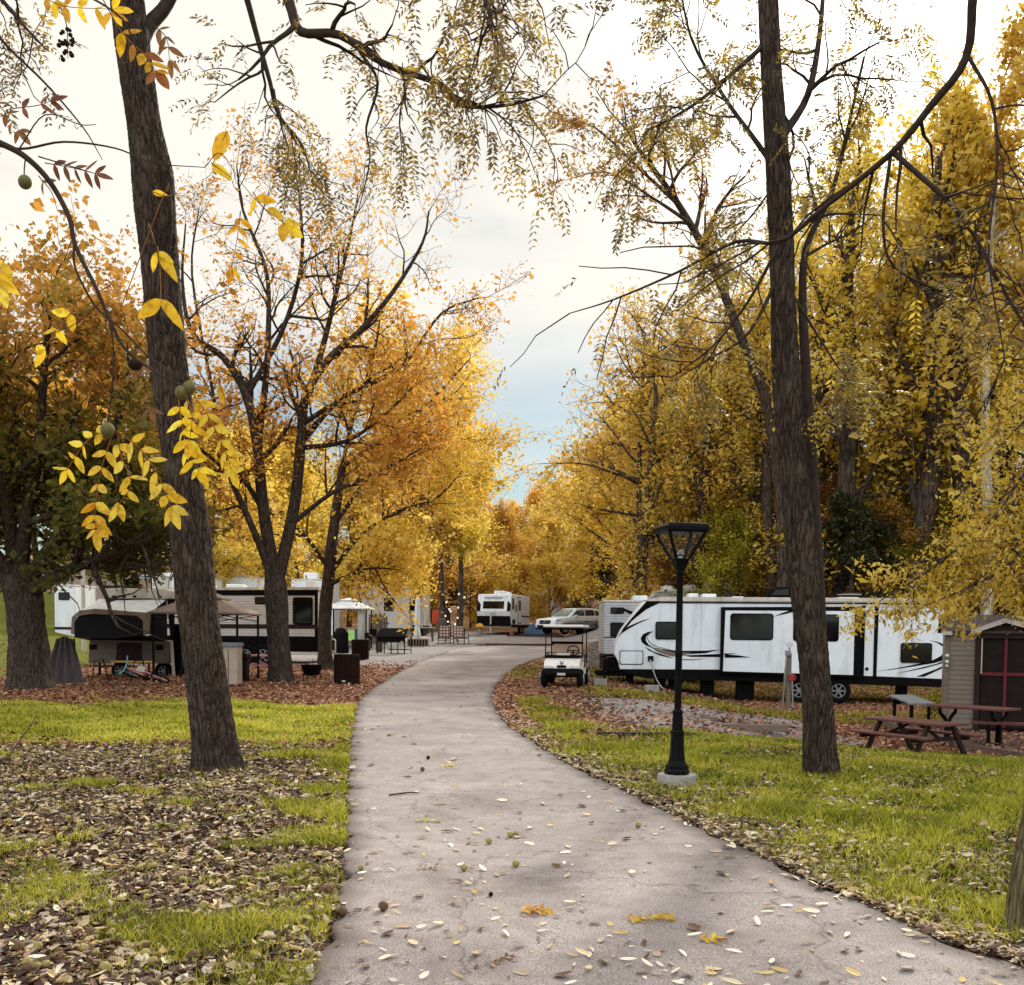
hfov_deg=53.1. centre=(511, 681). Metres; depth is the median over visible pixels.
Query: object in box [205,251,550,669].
maple tree
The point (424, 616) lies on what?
travel trailer
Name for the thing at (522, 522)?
woodland tree
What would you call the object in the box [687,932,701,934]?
fallen leaf
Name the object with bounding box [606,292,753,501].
woodland tree
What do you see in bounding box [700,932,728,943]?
fallen sprig
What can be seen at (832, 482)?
woodland tree
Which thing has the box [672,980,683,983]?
fallen leaf
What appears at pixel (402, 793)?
fallen stick
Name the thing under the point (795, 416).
walnut tree
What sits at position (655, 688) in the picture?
concrete block
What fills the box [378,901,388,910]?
walnut
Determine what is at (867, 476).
woodland tree
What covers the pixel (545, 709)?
grass
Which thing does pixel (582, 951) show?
fallen leaf
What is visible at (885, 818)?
grass
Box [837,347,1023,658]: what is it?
yellow tree
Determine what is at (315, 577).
travel trailer
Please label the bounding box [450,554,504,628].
bush
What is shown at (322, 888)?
walnut
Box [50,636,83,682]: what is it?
draped chair
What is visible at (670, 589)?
motorhome
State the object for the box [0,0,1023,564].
sky
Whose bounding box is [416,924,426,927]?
fallen leaf
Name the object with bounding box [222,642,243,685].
trash can
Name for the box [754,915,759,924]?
fallen leaf
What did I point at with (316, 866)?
walnut
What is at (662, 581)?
bush
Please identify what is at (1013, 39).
hillside tree
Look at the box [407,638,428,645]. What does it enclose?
pallet bench
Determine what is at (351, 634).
garden chair
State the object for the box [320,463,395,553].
woodland tree
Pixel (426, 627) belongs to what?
patio table
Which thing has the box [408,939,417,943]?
fallen leaf
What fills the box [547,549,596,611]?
bush
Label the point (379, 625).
wooden post
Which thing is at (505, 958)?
fallen sprig
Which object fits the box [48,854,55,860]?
walnut
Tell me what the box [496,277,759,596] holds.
woodland tree
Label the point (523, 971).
fallen leaf
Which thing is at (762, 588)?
woodland tree
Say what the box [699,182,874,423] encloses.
woodland tree
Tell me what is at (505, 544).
woodland tree
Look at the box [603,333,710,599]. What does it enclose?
slim tree
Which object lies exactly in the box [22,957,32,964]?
walnut
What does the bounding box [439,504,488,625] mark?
tree
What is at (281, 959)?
walnut
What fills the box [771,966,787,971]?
fallen leaf
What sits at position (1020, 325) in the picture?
woodland tree
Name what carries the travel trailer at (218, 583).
on the ground at (398, 656)
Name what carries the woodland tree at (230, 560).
on the ground at (398, 656)
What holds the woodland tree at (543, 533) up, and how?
on the ground at (398, 656)
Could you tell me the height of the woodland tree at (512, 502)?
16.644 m
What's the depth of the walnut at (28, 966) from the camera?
4.67 m
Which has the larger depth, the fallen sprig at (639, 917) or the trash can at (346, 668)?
the trash can at (346, 668)
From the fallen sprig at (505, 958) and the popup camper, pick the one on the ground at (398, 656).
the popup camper
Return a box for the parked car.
[535,607,598,634]
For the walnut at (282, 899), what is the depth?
5.79 m
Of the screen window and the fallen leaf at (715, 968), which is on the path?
the fallen leaf at (715, 968)
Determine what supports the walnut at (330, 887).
on the leaf litter at (56, 971)
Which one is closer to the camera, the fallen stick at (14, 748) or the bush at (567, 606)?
the fallen stick at (14, 748)
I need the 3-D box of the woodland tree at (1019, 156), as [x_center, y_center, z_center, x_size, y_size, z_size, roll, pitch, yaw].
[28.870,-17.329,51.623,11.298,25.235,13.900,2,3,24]
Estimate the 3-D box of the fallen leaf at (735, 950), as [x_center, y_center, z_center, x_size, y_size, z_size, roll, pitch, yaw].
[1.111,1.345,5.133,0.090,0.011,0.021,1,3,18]
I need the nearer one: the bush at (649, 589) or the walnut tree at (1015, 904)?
the walnut tree at (1015, 904)
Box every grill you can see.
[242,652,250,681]
[333,627,348,652]
[376,628,411,653]
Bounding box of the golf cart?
[540,625,588,686]
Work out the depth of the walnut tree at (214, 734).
11.02 m
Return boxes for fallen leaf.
[378,954,390,958]
[382,929,393,934]
[394,922,411,926]
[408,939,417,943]
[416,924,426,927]
[419,971,428,977]
[451,970,462,976]
[512,968,529,974]
[553,971,571,975]
[575,947,589,954]
[607,841,616,844]
[612,930,627,933]
[620,957,636,959]
[642,958,652,965]
[652,951,660,955]
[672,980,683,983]
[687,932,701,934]
[688,923,700,929]
[703,971,717,973]
[705,966,721,969]
[709,848,721,851]
[722,977,741,983]
[726,948,741,951]
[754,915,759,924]
[759,971,774,973]
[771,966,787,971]
[802,908,819,911]
[845,967,860,975]
[898,952,915,956]
[899,966,913,968]
[903,931,920,935]
[985,977,1003,984]
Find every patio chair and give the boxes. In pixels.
[438,626,450,643]
[453,626,468,644]
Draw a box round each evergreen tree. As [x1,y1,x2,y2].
[563,542,626,633]
[768,487,937,687]
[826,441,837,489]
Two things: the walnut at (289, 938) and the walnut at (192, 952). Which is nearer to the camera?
the walnut at (192, 952)
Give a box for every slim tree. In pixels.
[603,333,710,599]
[617,317,753,588]
[672,276,763,576]
[693,274,819,596]
[709,294,837,589]
[747,95,951,597]
[771,238,881,556]
[817,231,940,593]
[823,38,1023,596]
[823,209,947,555]
[834,238,944,489]
[863,48,1023,614]
[922,230,1023,614]
[941,255,1022,498]
[974,248,1022,532]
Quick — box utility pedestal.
[781,642,795,708]
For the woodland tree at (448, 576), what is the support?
on the ground at (398, 656)
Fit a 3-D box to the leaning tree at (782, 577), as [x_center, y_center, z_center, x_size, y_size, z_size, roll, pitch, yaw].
[6.089,-11.422,38.783,13.018,21.814,5.605,0,3,-17]
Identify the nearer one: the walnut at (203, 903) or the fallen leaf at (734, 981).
the fallen leaf at (734, 981)
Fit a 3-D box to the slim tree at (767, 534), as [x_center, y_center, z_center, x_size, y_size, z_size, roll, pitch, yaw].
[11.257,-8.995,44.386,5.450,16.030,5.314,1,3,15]
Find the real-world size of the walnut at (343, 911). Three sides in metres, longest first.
0.056 x 0.056 x 0.055 m
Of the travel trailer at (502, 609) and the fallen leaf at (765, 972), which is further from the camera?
the travel trailer at (502, 609)
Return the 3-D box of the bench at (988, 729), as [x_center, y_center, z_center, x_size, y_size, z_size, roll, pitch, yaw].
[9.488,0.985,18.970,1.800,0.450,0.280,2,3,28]
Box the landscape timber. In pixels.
[597,731,695,736]
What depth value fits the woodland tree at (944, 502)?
40.99 m
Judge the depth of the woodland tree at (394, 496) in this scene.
88.84 m
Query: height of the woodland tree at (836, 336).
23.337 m
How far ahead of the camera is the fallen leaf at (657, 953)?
5.06 m
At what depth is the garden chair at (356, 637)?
53.19 m
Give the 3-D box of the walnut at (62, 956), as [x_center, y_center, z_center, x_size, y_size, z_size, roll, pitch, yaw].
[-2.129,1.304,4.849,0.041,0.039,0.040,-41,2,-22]
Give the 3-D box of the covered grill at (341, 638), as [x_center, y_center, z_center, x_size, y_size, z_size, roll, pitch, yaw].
[-8.171,-2.002,48.965,0.739,1.240,0.517,1,3,0]
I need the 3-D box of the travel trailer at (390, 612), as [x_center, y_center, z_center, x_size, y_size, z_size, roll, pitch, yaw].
[-7.748,-4.210,63.062,2.714,3.371,2.458,1,3,0]
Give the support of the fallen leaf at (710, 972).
on the path
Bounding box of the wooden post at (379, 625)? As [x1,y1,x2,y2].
[376,617,382,651]
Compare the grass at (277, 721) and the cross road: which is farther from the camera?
the cross road
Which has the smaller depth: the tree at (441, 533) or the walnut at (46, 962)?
the walnut at (46, 962)
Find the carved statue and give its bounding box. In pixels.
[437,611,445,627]
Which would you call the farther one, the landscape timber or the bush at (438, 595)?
the bush at (438, 595)
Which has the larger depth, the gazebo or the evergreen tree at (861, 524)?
the gazebo
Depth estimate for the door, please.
21.89 m
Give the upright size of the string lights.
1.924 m
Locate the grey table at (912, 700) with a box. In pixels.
[889,695,935,719]
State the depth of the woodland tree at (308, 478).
68.81 m
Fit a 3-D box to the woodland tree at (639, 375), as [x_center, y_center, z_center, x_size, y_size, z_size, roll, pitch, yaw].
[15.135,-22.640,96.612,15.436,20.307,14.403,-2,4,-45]
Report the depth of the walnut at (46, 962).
4.74 m
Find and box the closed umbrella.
[413,598,420,638]
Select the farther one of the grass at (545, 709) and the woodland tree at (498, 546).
the woodland tree at (498, 546)
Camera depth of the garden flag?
63.88 m
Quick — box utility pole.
[81,570,85,651]
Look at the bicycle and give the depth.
27.96 m
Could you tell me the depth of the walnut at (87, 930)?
5.24 m
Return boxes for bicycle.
[119,656,169,682]
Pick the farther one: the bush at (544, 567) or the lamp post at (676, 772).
the bush at (544, 567)
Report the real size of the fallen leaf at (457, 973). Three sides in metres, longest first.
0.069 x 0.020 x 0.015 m
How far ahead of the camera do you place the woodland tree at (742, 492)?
47.94 m
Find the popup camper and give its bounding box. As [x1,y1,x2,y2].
[71,578,183,675]
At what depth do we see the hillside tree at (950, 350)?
41.68 m
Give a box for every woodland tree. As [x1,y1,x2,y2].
[0,337,108,562]
[1,380,37,552]
[18,349,152,577]
[116,391,219,571]
[144,409,286,586]
[152,381,242,505]
[216,417,327,577]
[216,437,358,596]
[226,405,342,547]
[286,434,389,626]
[309,449,415,598]
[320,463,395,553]
[352,456,510,608]
[385,475,482,574]
[419,423,530,628]
[455,477,504,595]
[469,497,540,596]
[469,509,522,604]
[480,495,525,572]
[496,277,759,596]
[506,516,535,596]
[508,478,552,597]
[517,499,577,586]
[518,374,724,611]
[518,469,589,586]
[519,437,633,591]
[555,434,642,595]
[559,233,770,588]
[566,382,689,546]
[579,345,700,487]
[590,363,695,589]
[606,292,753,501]
[622,461,738,587]
[623,462,719,584]
[655,489,765,597]
[656,225,839,473]
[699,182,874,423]
[725,481,776,596]
[726,462,772,564]
[759,121,945,476]
[766,479,881,597]
[772,436,860,496]
[799,130,1023,472]
[812,109,1018,472]
[829,450,915,506]
[854,50,1023,491]
[855,489,955,613]
[878,111,1023,614]
[880,487,980,609]
[940,452,994,501]
[941,498,1016,592]
[993,487,1023,614]
[995,81,1023,356]
[996,174,1023,417]
[1014,458,1023,498]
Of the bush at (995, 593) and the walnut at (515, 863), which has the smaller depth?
the walnut at (515, 863)
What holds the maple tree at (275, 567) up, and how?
on the ground at (398, 656)
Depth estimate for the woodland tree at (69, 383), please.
63.63 m
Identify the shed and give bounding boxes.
[938,615,1023,730]
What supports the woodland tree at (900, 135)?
on the ground at (398, 656)
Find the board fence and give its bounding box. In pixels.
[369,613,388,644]
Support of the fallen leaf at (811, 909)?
on the path
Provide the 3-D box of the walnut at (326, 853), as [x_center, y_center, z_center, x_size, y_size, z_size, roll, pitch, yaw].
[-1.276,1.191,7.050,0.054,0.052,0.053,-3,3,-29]
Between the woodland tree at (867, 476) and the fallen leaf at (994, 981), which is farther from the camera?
the woodland tree at (867, 476)
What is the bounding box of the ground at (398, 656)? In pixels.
[0,554,1023,984]
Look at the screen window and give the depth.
31.38 m
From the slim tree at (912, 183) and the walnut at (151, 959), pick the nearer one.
the walnut at (151, 959)
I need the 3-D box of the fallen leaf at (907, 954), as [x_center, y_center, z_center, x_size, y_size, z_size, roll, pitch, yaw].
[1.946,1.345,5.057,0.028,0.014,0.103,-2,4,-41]
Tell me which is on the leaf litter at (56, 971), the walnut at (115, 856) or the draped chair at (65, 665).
the walnut at (115, 856)
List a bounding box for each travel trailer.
[55,584,95,635]
[128,574,170,611]
[147,580,320,662]
[164,573,222,587]
[220,576,264,586]
[291,572,339,635]
[362,585,409,637]
[410,590,429,633]
[477,591,529,633]
[595,593,952,704]
[598,596,647,670]
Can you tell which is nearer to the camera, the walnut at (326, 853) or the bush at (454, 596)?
the walnut at (326, 853)
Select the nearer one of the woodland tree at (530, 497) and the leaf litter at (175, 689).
the leaf litter at (175, 689)
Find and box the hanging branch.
[0,0,302,552]
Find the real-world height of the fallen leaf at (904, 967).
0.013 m
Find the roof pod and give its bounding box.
[760,587,789,596]
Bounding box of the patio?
[882,721,1023,756]
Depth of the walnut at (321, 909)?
5.58 m
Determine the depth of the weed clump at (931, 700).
27.43 m
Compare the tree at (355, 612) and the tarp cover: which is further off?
the tree at (355, 612)
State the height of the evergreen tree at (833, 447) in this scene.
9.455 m
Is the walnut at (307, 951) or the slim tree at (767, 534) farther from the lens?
the slim tree at (767, 534)
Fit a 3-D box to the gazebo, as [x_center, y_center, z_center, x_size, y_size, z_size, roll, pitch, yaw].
[-8.242,-2.919,51.922,2.260,2.663,2.260,1,3,0]
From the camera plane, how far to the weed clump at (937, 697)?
28.97 m
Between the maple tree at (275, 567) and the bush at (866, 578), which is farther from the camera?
the bush at (866, 578)
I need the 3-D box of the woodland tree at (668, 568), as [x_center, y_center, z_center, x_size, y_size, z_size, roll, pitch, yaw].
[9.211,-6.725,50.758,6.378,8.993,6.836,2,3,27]
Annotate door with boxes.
[979,638,1023,728]
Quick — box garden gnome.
[475,623,483,635]
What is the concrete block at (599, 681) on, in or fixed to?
on the ground at (398, 656)
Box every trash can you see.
[222,642,243,685]
[334,654,359,683]
[352,639,368,658]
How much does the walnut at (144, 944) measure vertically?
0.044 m
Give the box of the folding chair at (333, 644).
[332,638,335,653]
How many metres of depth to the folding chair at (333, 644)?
44.14 m
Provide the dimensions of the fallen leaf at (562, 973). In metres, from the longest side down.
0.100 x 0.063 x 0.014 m
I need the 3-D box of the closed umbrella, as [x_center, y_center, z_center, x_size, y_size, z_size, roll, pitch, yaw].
[-5.351,-3.500,57.899,0.585,2.546,0.600,1,3,0]
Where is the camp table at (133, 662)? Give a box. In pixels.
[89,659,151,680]
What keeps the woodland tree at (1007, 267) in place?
on the ground at (398, 656)
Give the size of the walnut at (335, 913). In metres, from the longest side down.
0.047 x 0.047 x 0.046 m
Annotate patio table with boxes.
[410,627,434,641]
[446,625,457,641]
[927,703,1020,744]
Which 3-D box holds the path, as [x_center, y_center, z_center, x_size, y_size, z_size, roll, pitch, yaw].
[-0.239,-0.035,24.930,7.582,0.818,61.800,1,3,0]
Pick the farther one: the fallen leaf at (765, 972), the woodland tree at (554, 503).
the woodland tree at (554, 503)
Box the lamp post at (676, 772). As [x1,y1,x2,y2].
[653,522,709,787]
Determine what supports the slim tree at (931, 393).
on the ground at (398, 656)
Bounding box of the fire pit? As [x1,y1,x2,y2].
[301,664,321,677]
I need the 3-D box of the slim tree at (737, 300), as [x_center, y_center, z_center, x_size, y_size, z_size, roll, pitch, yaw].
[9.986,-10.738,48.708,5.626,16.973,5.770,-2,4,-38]
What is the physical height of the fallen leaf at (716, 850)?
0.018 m
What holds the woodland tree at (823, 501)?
on the ground at (398, 656)
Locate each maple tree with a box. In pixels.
[0,180,249,689]
[126,90,533,682]
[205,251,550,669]
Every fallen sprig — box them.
[416,816,442,820]
[488,953,519,962]
[521,903,553,914]
[628,912,676,922]
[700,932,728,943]
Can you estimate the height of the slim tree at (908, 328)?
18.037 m
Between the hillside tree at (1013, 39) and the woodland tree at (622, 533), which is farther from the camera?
the woodland tree at (622, 533)
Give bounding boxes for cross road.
[42,527,996,643]
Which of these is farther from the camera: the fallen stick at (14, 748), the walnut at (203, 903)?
the fallen stick at (14, 748)
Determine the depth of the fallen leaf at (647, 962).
4.91 m
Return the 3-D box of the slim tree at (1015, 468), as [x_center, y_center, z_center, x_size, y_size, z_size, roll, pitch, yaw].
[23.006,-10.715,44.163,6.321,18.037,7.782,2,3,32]
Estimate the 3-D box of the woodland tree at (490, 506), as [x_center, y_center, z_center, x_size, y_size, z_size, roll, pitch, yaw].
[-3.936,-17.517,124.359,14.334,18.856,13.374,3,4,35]
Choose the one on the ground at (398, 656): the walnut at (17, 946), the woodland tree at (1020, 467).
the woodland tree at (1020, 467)
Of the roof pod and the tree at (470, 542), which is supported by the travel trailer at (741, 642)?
the roof pod
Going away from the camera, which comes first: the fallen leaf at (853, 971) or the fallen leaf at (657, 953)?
the fallen leaf at (853, 971)
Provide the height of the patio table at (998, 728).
0.700 m
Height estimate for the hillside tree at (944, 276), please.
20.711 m
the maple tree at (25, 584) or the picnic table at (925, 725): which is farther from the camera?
the maple tree at (25, 584)
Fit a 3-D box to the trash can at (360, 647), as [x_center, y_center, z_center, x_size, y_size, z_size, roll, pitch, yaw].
[-6.533,-1.410,44.108,0.745,0.850,0.750,1,3,0]
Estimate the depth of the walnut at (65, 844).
7.34 m
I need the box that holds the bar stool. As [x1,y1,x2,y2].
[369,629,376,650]
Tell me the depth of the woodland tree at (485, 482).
82.12 m
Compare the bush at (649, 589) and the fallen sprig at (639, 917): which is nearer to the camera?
the fallen sprig at (639, 917)
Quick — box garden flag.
[431,608,438,637]
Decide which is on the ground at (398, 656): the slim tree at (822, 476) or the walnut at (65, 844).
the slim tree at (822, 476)
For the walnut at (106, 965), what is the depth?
4.66 m
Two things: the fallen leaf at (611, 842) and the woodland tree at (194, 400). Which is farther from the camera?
the woodland tree at (194, 400)
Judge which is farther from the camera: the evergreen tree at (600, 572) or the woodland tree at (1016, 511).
the evergreen tree at (600, 572)
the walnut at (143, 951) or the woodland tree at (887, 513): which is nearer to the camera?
the walnut at (143, 951)
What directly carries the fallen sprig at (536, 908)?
on the path
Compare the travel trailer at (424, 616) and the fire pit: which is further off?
the travel trailer at (424, 616)
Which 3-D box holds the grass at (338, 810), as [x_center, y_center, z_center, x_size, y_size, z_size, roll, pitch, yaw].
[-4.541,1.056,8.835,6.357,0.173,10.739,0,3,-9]
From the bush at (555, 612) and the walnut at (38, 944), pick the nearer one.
the walnut at (38, 944)
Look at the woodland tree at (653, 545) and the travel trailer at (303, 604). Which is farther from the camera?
the woodland tree at (653, 545)
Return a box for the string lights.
[445,593,464,624]
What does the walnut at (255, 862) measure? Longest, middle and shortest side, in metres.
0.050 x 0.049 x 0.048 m
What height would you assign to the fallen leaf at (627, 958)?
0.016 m
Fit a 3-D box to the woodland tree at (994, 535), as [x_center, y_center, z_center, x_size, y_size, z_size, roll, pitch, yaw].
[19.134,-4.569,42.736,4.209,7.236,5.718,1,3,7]
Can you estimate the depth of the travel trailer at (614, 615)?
37.93 m
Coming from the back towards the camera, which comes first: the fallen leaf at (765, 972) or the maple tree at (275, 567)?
the maple tree at (275, 567)
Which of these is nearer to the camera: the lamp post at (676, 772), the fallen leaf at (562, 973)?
the fallen leaf at (562, 973)
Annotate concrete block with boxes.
[592,679,606,684]
[644,685,658,691]
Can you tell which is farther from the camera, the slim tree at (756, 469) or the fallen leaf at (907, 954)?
the slim tree at (756, 469)
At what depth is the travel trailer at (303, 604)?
40.92 m
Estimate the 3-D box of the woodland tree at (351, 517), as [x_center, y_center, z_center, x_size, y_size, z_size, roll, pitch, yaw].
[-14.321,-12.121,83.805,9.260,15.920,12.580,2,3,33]
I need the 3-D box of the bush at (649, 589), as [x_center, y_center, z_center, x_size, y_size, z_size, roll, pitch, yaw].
[7.372,-6.467,59.292,4.802,6.573,6.253,0,3,-8]
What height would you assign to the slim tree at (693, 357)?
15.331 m
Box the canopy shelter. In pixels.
[147,594,262,681]
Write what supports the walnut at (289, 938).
on the leaf litter at (56, 971)
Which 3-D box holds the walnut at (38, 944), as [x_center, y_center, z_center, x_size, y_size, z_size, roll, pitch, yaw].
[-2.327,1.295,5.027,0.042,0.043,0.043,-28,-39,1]
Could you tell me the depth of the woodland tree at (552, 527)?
109.56 m
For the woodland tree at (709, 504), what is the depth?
48.93 m
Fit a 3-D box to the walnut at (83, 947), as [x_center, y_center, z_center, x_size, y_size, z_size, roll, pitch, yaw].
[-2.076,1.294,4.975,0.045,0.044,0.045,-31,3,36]
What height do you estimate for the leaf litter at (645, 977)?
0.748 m
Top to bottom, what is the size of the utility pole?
4.820 m
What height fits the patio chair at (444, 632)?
1.001 m
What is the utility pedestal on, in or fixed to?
on the ground at (398, 656)
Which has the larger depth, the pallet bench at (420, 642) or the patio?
the pallet bench at (420, 642)
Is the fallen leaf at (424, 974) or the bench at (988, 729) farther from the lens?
the bench at (988, 729)
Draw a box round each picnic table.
[249,654,267,677]
[847,716,983,755]
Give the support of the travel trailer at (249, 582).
on the ground at (398, 656)
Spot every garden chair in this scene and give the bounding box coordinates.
[348,629,354,640]
[349,629,357,647]
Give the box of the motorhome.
[648,582,745,598]
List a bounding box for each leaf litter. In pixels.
[0,636,1020,758]
[0,731,1023,984]
[324,659,1016,984]
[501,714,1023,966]
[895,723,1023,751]
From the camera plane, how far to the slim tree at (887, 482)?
42.79 m
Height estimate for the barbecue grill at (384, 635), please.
1.220 m
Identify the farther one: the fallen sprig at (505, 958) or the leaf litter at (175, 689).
the leaf litter at (175, 689)
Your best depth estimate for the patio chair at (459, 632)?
56.33 m
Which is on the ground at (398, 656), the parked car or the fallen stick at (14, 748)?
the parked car
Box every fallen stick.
[6,714,37,759]
[389,792,418,795]
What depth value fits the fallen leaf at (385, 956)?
4.87 m
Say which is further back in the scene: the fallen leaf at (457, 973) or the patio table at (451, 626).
the patio table at (451, 626)
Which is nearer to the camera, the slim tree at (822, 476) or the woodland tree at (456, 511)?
the slim tree at (822, 476)
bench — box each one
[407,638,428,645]
[971,720,1023,745]
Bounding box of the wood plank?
[717,723,787,731]
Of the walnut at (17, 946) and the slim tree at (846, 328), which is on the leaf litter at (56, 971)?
the walnut at (17, 946)
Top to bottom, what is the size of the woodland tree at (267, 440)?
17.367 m
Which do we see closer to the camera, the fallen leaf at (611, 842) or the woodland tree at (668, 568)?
the fallen leaf at (611, 842)
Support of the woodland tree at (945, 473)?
on the ground at (398, 656)
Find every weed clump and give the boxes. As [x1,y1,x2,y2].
[921,694,940,714]
[922,691,940,703]
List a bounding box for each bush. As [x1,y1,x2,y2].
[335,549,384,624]
[391,556,456,619]
[412,554,473,628]
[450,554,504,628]
[498,553,559,622]
[514,549,581,622]
[536,584,591,617]
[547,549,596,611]
[596,514,658,608]
[633,506,693,590]
[846,501,944,597]
[898,514,1022,614]
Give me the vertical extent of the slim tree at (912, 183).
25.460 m
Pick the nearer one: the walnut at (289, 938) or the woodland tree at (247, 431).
the walnut at (289, 938)
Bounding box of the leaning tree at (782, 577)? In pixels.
[523,61,789,587]
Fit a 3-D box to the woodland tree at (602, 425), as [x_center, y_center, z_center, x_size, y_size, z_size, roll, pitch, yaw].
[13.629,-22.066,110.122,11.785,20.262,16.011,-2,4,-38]
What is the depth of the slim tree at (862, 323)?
45.01 m
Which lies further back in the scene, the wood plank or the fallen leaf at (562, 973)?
the wood plank
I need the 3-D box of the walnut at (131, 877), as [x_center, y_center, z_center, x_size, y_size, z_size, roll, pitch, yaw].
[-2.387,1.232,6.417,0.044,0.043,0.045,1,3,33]
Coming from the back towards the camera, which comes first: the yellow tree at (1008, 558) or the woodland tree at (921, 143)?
the woodland tree at (921, 143)
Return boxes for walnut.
[13,941,24,951]
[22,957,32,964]
[22,961,34,970]
[33,941,42,947]
[42,960,50,966]
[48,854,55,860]
[58,953,66,959]
[61,841,69,847]
[76,822,82,827]
[80,944,88,951]
[85,927,93,934]
[98,961,110,972]
[110,854,117,860]
[127,875,134,880]
[140,948,150,955]
[141,941,149,948]
[147,956,157,965]
[187,949,198,959]
[199,901,208,909]
[216,854,223,861]
[224,863,231,869]
[252,859,259,864]
[275,956,286,966]
[277,896,285,903]
[286,935,293,941]
[303,948,311,955]
[312,864,319,870]
[315,905,324,913]
[319,886,325,891]
[323,851,329,856]
[326,885,333,892]
[330,910,338,917]
[337,906,347,915]
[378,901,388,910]
[460,864,467,870]
[486,838,491,843]
[512,860,519,866]
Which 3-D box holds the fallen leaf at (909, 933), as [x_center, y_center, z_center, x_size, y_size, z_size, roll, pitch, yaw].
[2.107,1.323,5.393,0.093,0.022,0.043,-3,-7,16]
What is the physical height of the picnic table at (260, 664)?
0.813 m
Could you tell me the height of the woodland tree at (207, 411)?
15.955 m
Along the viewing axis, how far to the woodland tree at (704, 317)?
53.88 m
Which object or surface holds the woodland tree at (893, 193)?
on the ground at (398, 656)
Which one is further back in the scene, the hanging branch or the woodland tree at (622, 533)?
the woodland tree at (622, 533)
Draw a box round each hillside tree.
[875,168,1009,513]
[917,85,1015,497]
[927,0,1023,614]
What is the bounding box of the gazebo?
[332,598,374,647]
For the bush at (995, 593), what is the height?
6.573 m
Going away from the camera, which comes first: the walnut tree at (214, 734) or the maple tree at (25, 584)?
the walnut tree at (214, 734)
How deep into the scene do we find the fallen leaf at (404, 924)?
5.39 m
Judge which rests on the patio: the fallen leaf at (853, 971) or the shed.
the shed
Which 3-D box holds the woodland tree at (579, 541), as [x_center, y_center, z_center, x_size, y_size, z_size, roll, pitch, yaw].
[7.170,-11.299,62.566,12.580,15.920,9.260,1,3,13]
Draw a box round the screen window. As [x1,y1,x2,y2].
[74,614,142,637]
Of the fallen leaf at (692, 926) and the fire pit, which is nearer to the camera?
the fallen leaf at (692, 926)
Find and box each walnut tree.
[0,0,626,771]
[493,0,1023,934]
[583,0,946,779]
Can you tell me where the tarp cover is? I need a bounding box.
[523,622,544,633]
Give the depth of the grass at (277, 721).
16.94 m
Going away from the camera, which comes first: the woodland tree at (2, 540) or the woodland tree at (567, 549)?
the woodland tree at (2, 540)
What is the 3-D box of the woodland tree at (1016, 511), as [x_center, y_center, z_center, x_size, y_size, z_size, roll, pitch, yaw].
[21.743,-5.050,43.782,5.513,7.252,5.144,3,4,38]
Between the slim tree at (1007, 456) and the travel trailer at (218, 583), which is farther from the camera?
the travel trailer at (218, 583)
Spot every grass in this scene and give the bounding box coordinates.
[0,693,358,757]
[0,739,354,984]
[504,666,975,755]
[516,719,1023,956]
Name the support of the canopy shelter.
on the ground at (398, 656)
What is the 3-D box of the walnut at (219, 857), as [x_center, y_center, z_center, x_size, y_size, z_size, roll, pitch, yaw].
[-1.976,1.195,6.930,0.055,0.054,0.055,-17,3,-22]
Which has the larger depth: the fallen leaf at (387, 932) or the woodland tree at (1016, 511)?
the woodland tree at (1016, 511)
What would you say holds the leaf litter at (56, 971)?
on the ground at (398, 656)
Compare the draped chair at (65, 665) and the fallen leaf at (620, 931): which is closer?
the fallen leaf at (620, 931)
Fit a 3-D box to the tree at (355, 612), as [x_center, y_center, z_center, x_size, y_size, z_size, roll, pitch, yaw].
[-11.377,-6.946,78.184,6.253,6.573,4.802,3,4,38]
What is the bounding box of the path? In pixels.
[308,645,1023,984]
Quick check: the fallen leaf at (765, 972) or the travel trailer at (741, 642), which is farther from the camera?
the travel trailer at (741, 642)
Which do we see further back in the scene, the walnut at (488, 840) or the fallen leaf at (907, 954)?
the walnut at (488, 840)
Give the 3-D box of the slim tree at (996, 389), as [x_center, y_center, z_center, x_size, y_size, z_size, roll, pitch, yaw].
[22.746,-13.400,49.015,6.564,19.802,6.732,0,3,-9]
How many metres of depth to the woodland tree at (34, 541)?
68.11 m

